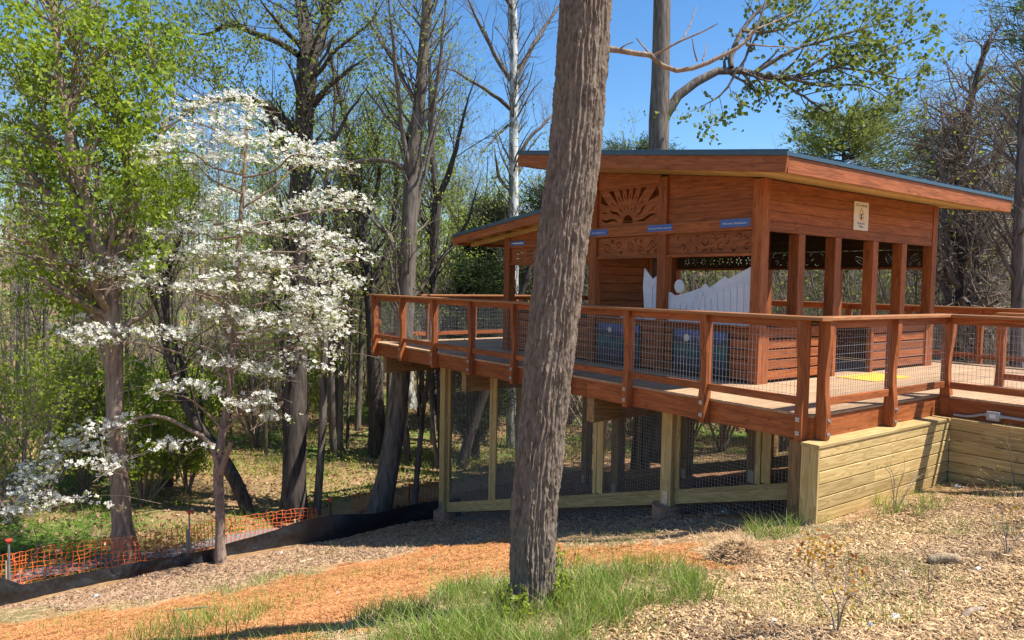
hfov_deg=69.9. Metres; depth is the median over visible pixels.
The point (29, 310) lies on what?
bare tree
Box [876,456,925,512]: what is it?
bare shrub
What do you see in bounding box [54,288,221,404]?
bare brush
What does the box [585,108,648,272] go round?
thin stem
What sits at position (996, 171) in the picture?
bare tree
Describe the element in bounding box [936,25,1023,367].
edge tree
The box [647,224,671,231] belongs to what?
sponsor sign
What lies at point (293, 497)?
dark straight tree
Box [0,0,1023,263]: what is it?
sky
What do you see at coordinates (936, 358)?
bare brush
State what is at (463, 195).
bare tree
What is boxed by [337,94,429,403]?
bare tree
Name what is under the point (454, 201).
leafing wood tree
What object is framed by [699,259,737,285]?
leafing wood tree
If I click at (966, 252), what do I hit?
tangled vine tree
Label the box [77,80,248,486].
shaded tree
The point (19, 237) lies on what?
leafing wood tree
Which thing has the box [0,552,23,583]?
orange fence
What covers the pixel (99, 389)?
leafing shrub
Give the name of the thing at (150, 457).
leafing shrub
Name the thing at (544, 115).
bare tree
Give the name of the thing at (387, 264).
leafing wood tree
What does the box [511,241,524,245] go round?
sponsor sign
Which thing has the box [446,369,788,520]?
screen
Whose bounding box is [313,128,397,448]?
thin stem
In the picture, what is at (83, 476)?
leafing shrub
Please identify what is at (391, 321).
leafing wood tree
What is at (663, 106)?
tree
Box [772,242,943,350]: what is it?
bare brush
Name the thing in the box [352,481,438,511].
orange fence
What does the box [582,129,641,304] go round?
bare tree
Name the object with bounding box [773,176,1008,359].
bare brush
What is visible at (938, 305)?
bare brush
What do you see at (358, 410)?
leafing wood tree
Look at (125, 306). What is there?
leafing wood tree
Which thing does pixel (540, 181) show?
thin stem
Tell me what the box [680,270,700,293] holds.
bare tree
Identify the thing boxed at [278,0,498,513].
leaning sycamore
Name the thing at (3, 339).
bare brush
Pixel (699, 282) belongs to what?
pine tree
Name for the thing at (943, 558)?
fallen log
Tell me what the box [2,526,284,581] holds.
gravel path
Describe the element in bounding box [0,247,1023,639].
ground
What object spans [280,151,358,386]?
leafing wood tree
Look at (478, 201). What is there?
thin stem
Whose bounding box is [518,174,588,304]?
cedar tree
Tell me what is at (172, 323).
thin stem
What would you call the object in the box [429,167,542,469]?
tilted tree
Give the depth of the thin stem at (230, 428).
24.74 m
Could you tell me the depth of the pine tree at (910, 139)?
33.56 m
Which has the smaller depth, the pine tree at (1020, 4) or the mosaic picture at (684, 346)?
the mosaic picture at (684, 346)
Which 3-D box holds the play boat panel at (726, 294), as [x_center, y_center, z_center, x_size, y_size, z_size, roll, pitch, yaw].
[2.963,-0.383,11.088,0.046,0.870,1.560,-1,4,-36]
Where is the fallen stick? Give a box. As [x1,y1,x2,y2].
[171,606,212,610]
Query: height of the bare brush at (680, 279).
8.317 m
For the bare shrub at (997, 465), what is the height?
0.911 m
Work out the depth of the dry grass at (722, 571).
6.29 m
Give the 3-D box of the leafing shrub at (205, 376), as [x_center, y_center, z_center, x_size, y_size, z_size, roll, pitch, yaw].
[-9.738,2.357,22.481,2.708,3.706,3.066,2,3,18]
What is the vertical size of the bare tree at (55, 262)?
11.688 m
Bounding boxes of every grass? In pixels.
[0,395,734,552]
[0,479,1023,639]
[77,484,997,639]
[149,478,1023,639]
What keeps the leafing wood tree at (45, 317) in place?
on the ground at (570, 473)
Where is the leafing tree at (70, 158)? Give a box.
[0,0,231,565]
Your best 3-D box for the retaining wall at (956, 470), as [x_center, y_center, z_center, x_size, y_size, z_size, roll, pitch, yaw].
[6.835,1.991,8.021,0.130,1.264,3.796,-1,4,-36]
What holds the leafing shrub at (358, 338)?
on the ground at (570, 473)
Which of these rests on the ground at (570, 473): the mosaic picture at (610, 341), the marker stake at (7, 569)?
the marker stake at (7, 569)
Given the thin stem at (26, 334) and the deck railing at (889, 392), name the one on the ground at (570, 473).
the thin stem at (26, 334)
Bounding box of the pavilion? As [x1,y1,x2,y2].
[451,149,1013,384]
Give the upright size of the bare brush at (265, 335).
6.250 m
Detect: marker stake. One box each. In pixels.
[5,538,12,580]
[186,510,191,553]
[407,483,411,504]
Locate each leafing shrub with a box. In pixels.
[0,307,66,448]
[0,339,130,503]
[0,353,87,524]
[12,337,147,491]
[15,332,141,469]
[16,361,147,480]
[91,349,249,505]
[123,358,208,468]
[138,384,222,493]
[157,337,248,435]
[184,329,247,395]
[203,289,271,389]
[221,323,285,408]
[270,316,384,422]
[276,335,320,412]
[344,300,386,388]
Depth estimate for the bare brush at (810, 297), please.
29.93 m
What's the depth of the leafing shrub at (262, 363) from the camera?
30.02 m
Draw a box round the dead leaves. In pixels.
[0,396,743,583]
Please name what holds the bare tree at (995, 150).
on the ground at (570, 473)
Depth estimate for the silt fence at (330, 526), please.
13.82 m
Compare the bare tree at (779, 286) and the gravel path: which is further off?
the bare tree at (779, 286)
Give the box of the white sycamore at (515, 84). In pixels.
[388,0,559,448]
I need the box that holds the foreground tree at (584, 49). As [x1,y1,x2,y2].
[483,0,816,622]
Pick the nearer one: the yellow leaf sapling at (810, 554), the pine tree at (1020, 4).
the yellow leaf sapling at (810, 554)
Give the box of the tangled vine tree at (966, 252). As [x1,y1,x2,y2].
[863,0,1023,362]
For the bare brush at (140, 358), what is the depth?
26.52 m
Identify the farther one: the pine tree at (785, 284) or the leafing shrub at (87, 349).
the pine tree at (785, 284)
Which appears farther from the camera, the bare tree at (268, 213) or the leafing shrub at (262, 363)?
the bare tree at (268, 213)
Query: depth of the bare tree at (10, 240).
39.93 m
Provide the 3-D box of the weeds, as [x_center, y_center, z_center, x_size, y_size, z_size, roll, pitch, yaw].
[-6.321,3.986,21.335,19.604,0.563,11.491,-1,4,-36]
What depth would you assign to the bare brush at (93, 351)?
26.12 m
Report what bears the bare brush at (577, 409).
on the ground at (570, 473)
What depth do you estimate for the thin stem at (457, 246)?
26.03 m
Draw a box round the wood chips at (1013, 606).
[580,484,1023,639]
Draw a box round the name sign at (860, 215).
[853,201,868,230]
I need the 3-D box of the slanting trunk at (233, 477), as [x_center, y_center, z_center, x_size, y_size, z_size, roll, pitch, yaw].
[-7.749,1.289,16.976,3.416,6.385,2.252,4,4,44]
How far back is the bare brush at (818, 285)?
24.32 m
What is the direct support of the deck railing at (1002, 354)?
on the timber deck
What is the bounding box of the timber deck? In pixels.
[377,337,1023,520]
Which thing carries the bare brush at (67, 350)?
on the ground at (570, 473)
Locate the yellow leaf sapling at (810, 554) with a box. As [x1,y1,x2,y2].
[790,529,875,630]
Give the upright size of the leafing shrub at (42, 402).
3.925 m
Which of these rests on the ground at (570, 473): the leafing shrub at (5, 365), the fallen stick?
the leafing shrub at (5, 365)
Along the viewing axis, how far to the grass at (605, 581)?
5.64 m
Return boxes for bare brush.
[0,189,144,413]
[0,277,99,425]
[20,293,156,417]
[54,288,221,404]
[81,249,252,387]
[134,289,259,373]
[149,224,353,447]
[178,273,288,406]
[229,261,358,365]
[241,277,339,385]
[258,215,396,382]
[281,230,393,398]
[310,261,420,406]
[378,240,502,378]
[381,249,454,378]
[498,260,719,435]
[502,274,693,450]
[530,281,587,423]
[585,270,725,293]
[680,257,823,432]
[681,238,822,451]
[690,270,783,440]
[709,227,952,315]
[721,260,860,450]
[741,221,996,350]
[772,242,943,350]
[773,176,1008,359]
[773,283,855,314]
[817,223,1009,429]
[842,156,1009,356]
[843,238,1011,365]
[880,218,1010,363]
[907,233,1010,364]
[921,194,1012,364]
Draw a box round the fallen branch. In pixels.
[961,606,985,615]
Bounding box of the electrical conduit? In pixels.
[953,411,1023,421]
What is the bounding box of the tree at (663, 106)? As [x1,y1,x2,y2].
[642,0,967,463]
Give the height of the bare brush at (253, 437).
7.235 m
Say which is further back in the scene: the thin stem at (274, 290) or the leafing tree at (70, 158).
the thin stem at (274, 290)
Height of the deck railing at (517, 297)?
1.371 m
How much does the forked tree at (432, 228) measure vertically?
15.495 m
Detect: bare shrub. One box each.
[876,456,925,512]
[962,420,1019,485]
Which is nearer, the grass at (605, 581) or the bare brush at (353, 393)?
the grass at (605, 581)
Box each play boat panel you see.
[643,268,656,319]
[668,267,750,325]
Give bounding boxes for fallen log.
[927,553,961,564]
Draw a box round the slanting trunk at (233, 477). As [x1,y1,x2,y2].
[122,242,254,512]
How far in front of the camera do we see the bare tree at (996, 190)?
22.83 m
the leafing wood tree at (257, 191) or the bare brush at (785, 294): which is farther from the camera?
the leafing wood tree at (257, 191)
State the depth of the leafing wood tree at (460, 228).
28.93 m
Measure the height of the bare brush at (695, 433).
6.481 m
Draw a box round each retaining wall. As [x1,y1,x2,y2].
[799,415,950,525]
[948,417,1023,485]
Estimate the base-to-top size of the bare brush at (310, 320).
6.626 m
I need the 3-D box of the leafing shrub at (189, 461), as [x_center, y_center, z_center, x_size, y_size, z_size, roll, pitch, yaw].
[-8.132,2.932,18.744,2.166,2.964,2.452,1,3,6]
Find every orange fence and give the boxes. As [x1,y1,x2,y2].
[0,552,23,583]
[7,508,317,583]
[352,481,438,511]
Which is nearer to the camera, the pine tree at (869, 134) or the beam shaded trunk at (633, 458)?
the beam shaded trunk at (633, 458)
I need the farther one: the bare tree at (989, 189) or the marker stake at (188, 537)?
the bare tree at (989, 189)
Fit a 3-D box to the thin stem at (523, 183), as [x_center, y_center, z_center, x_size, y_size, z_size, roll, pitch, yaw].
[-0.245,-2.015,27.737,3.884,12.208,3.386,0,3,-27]
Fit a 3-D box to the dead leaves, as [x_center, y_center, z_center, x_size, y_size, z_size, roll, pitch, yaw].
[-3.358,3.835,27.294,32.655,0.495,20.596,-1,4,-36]
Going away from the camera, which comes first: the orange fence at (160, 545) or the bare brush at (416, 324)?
the orange fence at (160, 545)
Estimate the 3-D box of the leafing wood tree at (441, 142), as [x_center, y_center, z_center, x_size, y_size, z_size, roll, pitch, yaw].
[-2.412,-2.053,23.593,4.081,12.600,4.330,2,3,19]
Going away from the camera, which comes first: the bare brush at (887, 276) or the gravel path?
the gravel path
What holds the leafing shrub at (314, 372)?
on the ground at (570, 473)
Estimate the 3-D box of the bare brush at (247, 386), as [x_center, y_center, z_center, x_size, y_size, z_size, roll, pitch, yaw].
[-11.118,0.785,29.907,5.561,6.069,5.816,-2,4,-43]
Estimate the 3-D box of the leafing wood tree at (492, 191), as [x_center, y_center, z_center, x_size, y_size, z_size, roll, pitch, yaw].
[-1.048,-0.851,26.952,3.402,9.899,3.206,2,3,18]
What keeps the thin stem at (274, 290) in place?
on the ground at (570, 473)
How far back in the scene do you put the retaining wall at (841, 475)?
8.32 m
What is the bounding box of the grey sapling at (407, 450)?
[361,198,442,463]
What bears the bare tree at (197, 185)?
on the ground at (570, 473)
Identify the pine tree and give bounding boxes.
[602,131,688,275]
[681,257,729,293]
[733,152,835,312]
[777,91,938,314]
[881,120,1013,300]
[941,0,1023,231]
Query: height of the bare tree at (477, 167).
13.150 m
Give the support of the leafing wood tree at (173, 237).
on the ground at (570, 473)
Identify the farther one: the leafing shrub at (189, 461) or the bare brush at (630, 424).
the bare brush at (630, 424)
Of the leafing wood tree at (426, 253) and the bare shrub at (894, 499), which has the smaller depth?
the bare shrub at (894, 499)
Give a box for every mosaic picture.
[596,322,640,367]
[671,327,729,379]
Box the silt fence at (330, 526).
[0,498,460,605]
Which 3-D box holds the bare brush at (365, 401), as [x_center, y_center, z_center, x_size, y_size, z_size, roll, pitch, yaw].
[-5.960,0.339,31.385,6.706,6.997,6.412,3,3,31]
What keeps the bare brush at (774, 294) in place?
on the ground at (570, 473)
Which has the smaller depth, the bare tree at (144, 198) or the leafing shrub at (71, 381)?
the leafing shrub at (71, 381)
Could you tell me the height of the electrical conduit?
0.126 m
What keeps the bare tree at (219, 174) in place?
on the ground at (570, 473)
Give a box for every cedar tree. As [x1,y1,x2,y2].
[437,249,518,460]
[438,187,533,422]
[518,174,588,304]
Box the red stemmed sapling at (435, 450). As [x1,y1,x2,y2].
[414,272,444,468]
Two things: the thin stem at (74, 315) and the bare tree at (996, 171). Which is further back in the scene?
the bare tree at (996, 171)
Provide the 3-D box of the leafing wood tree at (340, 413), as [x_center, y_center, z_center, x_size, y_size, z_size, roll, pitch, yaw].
[-5.271,-1.352,22.297,3.635,11.224,3.857,2,3,10]
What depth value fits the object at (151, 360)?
22.20 m
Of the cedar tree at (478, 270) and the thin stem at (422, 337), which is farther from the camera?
the thin stem at (422, 337)
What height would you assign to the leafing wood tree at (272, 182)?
12.452 m
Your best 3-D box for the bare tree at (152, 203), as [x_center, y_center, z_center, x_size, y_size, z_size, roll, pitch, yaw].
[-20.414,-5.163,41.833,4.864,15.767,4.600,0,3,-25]
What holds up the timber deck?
on the ground at (570, 473)
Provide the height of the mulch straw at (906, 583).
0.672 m
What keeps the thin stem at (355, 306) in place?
on the ground at (570, 473)
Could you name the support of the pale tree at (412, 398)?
on the ground at (570, 473)
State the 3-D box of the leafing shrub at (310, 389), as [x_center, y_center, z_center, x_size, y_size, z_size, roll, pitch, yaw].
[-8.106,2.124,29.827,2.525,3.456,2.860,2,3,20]
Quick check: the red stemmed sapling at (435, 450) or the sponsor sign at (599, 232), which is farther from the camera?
the red stemmed sapling at (435, 450)
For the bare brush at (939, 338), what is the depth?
18.85 m
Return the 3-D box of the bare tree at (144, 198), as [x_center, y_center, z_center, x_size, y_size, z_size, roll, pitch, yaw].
[-15.158,-4.091,29.350,4.418,15.650,5.936,3,3,28]
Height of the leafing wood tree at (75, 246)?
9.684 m
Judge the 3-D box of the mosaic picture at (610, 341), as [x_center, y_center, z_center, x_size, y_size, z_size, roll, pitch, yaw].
[1.811,0.409,12.559,0.032,0.710,1.050,-1,4,-36]
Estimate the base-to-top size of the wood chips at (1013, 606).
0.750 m
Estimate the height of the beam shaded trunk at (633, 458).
8.406 m
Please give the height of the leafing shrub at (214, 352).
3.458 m
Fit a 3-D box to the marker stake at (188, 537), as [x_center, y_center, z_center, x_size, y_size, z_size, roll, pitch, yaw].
[-5.909,3.999,13.430,0.103,1.028,0.103,-1,4,-36]
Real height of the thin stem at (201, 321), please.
10.732 m
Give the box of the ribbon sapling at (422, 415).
[376,284,484,504]
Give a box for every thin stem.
[0,71,84,477]
[17,108,140,467]
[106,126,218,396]
[120,108,232,481]
[141,91,252,463]
[190,148,270,433]
[219,105,317,455]
[242,182,311,416]
[269,178,322,429]
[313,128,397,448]
[338,170,383,383]
[348,123,429,340]
[368,100,459,398]
[415,158,490,431]
[439,150,510,444]
[465,103,549,300]
[519,138,548,301]
[583,264,588,304]
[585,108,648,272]
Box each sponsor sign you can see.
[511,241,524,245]
[590,229,607,235]
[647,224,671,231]
[720,218,749,227]
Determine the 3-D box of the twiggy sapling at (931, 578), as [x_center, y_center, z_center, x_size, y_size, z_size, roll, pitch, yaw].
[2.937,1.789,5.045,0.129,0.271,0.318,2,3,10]
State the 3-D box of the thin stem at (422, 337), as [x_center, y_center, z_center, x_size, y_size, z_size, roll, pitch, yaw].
[-3.797,-2.267,27.766,4.008,12.597,3.494,0,3,-21]
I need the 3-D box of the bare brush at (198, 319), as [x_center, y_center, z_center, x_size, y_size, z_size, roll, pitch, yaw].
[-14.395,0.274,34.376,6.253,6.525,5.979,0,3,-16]
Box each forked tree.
[269,6,420,457]
[378,0,521,466]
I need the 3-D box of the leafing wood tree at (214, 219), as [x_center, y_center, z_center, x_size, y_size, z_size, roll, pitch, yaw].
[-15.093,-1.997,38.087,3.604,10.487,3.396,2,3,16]
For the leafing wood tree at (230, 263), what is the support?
on the ground at (570, 473)
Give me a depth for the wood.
51.44 m
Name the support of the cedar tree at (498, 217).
on the ground at (570, 473)
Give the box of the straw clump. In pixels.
[700,529,774,566]
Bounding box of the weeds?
[0,436,630,564]
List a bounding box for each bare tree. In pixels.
[0,27,94,423]
[0,95,41,364]
[0,160,101,361]
[83,17,221,404]
[126,90,189,364]
[159,57,250,374]
[179,59,265,373]
[221,124,314,386]
[278,100,374,389]
[317,86,385,383]
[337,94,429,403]
[404,72,490,328]
[439,129,506,288]
[519,80,552,211]
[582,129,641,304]
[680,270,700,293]
[771,265,811,313]
[847,153,937,302]
[921,147,1009,340]
[939,128,1014,296]
[945,130,1012,275]
[964,94,1018,282]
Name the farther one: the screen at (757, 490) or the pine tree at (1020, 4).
the pine tree at (1020, 4)
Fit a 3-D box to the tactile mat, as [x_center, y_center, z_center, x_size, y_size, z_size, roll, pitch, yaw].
[5.672,0.889,11.463,1.130,0.013,0.620,-1,4,-36]
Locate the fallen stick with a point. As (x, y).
(191, 608)
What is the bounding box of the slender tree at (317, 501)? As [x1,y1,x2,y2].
[254,0,386,514]
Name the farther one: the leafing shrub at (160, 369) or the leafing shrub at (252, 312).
the leafing shrub at (252, 312)
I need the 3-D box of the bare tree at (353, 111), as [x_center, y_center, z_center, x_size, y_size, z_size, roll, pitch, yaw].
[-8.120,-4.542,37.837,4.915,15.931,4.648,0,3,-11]
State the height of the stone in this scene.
0.089 m
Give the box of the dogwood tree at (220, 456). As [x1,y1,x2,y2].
[0,88,385,564]
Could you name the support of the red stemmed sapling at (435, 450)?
on the ground at (570, 473)
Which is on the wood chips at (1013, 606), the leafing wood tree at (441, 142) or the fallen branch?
the fallen branch
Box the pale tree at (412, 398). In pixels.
[385,110,427,408]
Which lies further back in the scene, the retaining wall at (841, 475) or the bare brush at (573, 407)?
the bare brush at (573, 407)
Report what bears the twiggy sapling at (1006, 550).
on the ground at (570, 473)
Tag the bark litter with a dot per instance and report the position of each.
(476, 522)
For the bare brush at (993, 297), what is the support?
on the ground at (570, 473)
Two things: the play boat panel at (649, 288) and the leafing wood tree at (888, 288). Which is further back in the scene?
the leafing wood tree at (888, 288)
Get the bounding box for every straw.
[0,479,1016,639]
[0,537,801,639]
[588,484,1023,639]
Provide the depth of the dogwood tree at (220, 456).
12.84 m
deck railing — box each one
[366,294,832,442]
[378,294,587,341]
[771,300,1023,363]
[815,314,956,440]
[949,314,1023,396]
[994,312,1023,386]
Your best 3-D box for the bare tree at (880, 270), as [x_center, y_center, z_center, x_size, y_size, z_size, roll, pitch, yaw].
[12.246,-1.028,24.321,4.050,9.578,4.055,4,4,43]
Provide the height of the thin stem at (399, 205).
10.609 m
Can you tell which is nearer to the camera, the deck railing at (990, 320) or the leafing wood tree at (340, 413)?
the deck railing at (990, 320)
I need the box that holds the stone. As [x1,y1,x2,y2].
[953,484,962,488]
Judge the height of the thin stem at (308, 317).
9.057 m
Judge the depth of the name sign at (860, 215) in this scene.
11.73 m
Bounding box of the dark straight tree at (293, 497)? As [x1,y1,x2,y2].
[103,0,436,521]
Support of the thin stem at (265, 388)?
on the ground at (570, 473)
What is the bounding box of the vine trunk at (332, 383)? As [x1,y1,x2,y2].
[282,89,385,454]
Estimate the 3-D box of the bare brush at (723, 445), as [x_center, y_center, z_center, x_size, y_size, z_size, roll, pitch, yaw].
[6.846,0.009,23.254,7.509,8.630,7.502,2,3,22]
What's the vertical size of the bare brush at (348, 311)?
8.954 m
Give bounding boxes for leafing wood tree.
[0,29,103,459]
[0,107,71,400]
[30,181,136,411]
[75,121,181,431]
[133,144,210,362]
[197,206,270,412]
[200,186,248,344]
[208,77,336,426]
[237,165,315,400]
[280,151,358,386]
[286,94,400,457]
[317,38,426,430]
[359,157,429,415]
[366,70,493,444]
[375,232,424,329]
[379,159,471,416]
[440,164,528,330]
[441,169,476,233]
[443,178,518,410]
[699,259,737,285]
[877,272,912,314]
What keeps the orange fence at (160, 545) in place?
on the ground at (570, 473)
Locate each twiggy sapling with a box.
[921,556,946,592]
[986,490,1023,552]
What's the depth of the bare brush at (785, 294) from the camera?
22.11 m
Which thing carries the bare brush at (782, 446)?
on the ground at (570, 473)
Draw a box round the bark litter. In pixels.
[0,500,767,610]
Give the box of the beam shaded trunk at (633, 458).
[629,416,650,469]
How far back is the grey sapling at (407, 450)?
21.57 m
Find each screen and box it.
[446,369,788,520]
[588,416,961,481]
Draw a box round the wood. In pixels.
[0,130,1010,354]
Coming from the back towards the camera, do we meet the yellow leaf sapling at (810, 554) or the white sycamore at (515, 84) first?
the white sycamore at (515, 84)
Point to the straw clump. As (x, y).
(726, 550)
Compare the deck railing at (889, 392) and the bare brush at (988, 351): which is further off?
the bare brush at (988, 351)
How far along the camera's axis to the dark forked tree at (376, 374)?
22.39 m
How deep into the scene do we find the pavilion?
11.71 m
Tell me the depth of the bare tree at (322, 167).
33.94 m
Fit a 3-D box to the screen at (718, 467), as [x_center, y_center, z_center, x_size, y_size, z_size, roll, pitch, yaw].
[4.308,2.570,14.311,0.040,3.096,8.259,-1,4,-36]
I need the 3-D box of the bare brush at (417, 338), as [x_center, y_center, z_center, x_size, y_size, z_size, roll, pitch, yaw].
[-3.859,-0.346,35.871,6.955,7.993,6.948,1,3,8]
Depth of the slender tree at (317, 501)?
16.53 m
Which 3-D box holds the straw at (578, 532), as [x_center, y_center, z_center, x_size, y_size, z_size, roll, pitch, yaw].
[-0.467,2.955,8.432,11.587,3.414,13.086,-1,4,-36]
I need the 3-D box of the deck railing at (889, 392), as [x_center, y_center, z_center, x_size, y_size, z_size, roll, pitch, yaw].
[4.553,0.607,8.780,3.027,1.333,0.200,-1,4,-36]
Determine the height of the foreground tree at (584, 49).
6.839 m
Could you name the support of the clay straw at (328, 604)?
on the ground at (570, 473)
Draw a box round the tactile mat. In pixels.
[838,373,910,381]
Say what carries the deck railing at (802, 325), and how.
attached to the timber deck
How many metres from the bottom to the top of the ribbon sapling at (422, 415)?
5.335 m
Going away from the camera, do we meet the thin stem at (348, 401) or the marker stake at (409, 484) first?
the marker stake at (409, 484)
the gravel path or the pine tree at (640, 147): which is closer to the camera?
the gravel path
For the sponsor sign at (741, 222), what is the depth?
10.56 m
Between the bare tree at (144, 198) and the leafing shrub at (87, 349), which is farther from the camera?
the bare tree at (144, 198)
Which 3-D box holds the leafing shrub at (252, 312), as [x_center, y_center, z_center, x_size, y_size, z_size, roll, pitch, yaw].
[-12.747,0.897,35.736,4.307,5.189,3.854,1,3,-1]
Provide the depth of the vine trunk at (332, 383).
22.65 m
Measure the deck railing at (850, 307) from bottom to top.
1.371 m
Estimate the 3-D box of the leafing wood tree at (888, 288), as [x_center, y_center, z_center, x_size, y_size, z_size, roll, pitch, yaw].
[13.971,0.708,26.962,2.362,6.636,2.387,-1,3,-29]

